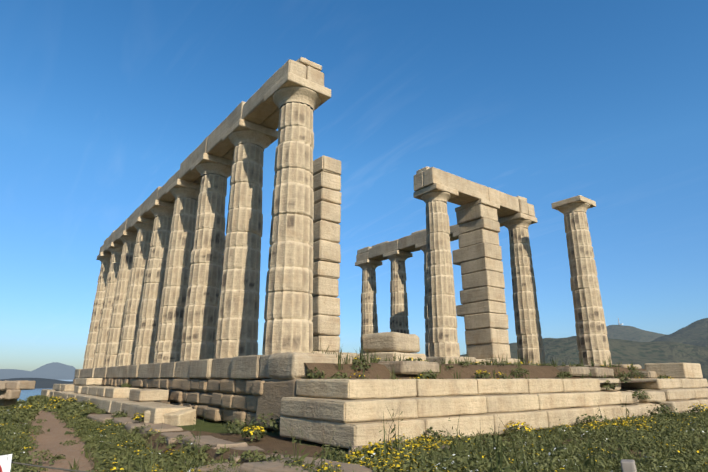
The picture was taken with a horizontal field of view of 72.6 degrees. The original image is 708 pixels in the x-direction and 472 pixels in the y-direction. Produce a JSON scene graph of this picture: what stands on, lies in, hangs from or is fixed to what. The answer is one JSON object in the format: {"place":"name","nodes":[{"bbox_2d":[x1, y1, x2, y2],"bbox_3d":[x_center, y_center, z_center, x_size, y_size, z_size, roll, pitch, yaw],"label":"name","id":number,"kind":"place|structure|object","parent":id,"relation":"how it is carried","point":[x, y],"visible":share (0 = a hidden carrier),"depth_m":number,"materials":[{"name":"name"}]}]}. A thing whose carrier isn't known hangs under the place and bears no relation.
{"place":"outdoors","nodes":[
{"label":"outdoors","id":0,"kind":"place"},
{"bbox_2d":[0,378,72,387],"bbox_3d":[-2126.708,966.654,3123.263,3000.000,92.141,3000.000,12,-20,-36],"label":"distant hills","id":1,"kind":"structure","parent":0,"point":[44,383],"depth_m":3055.11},
{"bbox_2d":[0,362,75,379],"bbox_3d":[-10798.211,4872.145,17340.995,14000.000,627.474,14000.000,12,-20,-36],"label":"mountain","id":2,"kind":"structure","parent":0,"point":[56,370],"depth_m":16335.24,"materials":[{"name":"stone"}]},
{"bbox_2d":[17,380,72,400],"bbox_3d":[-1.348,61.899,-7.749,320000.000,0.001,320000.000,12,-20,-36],"label":"sea water","id":3,"kind":"structure","parent":0,"point":[24,394],"depth_m":2100.78,"materials":[{"name":"blue liquid"}]},
{"bbox_2d":[0,0,707,370],"label":"sky","id":4,"kind":"structure","parent":0,"point":[543,102],"materials":[{"name":"blue"}]},
{"bbox_2d":[16,318,707,471],"bbox_3d":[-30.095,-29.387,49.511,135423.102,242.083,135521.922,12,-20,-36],"label":"terrain","id":5,"kind":"structure","parent":0,"point":[641,347],"depth_m":13.61,"materials":[{"name":"brown soil"}]},
{"bbox_2d":[0,380,35,406],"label":"precinct wall remains","id":6,"kind":"object","parent":5,"relation":"on","point":[10,391],"visible":0.98,"depth_m":20.38,"materials":[{"name":"stone"}]},
{"bbox_2d":[144,406,195,425],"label":"stone block","id":7,"kind":"structure","parent":5,"relation":"on","point":[183,417],"depth_m":9.58,"materials":[{"name":"beige stone"}]},
{"bbox_2d":[73,378,299,429],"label":"stone foundation wall","id":8,"kind":"structure","parent":5,"relation":"on","point":[225,400],"depth_m":10.29,"materials":[{"name":"beige stone"}]},
{"bbox_2d":[87,414,449,471],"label":"paving slabs","id":9,"kind":"structure","parent":5,"relation":"on","point":[266,466],"depth_m":6.32,"materials":[{"name":"beige stone"}]},
{"bbox_2d":[3,404,703,471],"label":"white flowers","id":10,"kind":"object","parent":5,"relation":"on","point":[549,453],"visible":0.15,"depth_m":5.58,"materials":[{"name":"white plant"}]},
{"bbox_2d":[0,356,707,471],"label":"weeds","id":11,"kind":"object","parent":5,"relation":"on","point":[645,444],"visible":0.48,"depth_m":6.95,"materials":[{"name":"green plant"}]},
{"bbox_2d":[0,344,707,471],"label":"grass tufts","id":12,"kind":"object","parent":5,"relation":"on","point":[459,449],"visible":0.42,"depth_m":5.91,"materials":[{"name":"green plant"}]},
{"bbox_2d":[5,356,707,471],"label":"yellow flowers","id":13,"kind":"object","parent":5,"relation":"on","point":[359,452],"visible":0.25,"depth_m":6.60,"materials":[{"name":"yellow plant"}]},
{"bbox_2d":[41,351,707,423],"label":"stone blocks","id":14,"kind":"structure","parent":5,"relation":"on","point":[682,389],"depth_m":12.51,"materials":[{"name":"stone"}]},
{"bbox_2d":[83,102,611,368],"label":"columns","id":15,"kind":"structure","parent":14,"relation":"on","point":[183,284],"depth_m":15.58,"materials":[{"name":"beige stone"}]},
{"bbox_2d":[99,57,534,261],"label":"temple architraves","id":16,"kind":"object","parent":15,"relation":"on","point":[255,108],"visible":0.4,"depth_m":17.49,"materials":[{"name":"stone"}]},
{"bbox_2d":[96,72,595,270],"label":"column capitals","id":17,"kind":"object","parent":15,"relation":"on","point":[289,87],"visible":0.67,"depth_m":16.74,"materials":[{"name":"beige stone"}]},
{"bbox_2d":[312,155,510,358],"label":"square pillars","id":18,"kind":"structure","parent":14,"relation":"on","point":[477,258],"depth_m":17.37,"materials":[{"name":"stone"}]},
{"bbox_2d":[305,363,650,382],"bbox_3d":[-2.445,6.061,20.925,13.500,0.497,26.000,12,-20,-36],"label":"dirt mound","id":19,"kind":"object","parent":14,"relation":"in","point":[381,371],"visible":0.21,"depth_m":10.36,"materials":[{"name":"brown soil"}]},
{"bbox_2d":[356,332,425,362],"bbox_3d":[0.905,2.803,11.893,1.255,0.770,1.263,-15,-22,42],"label":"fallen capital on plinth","id":20,"kind":"object","parent":19,"relation":"on","point":[382,345],"visible":0.88,"depth_m":11.49,"materials":[{"name":"stone"}]},
{"bbox_2d":[280,378,624,448],"bbox_3d":[2.495,3.202,9.273,7.848,0.880,2.055,12,-20,-36],"label":"restored temple crepidoma","id":21,"kind":"object","parent":5,"relation":"on","point":[319,411],"visible":0.96,"depth_m":7.54,"materials":[{"name":"stone"}]},
{"bbox_2d":[620,459,636,471],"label":"marker post","id":22,"kind":"object","parent":5,"relation":"on","point":[627,465],"visible":1,"depth_m":2.06,"materials":[{"name":"grey wood"}]},
{"bbox_2d":[0,454,87,471],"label":"barrier rope","id":23,"kind":"object","parent":22,"relation":"attached to","point":[5,462],"visible":1,"depth_m":2.66,"materials":[{"name":"white"}]}
]}

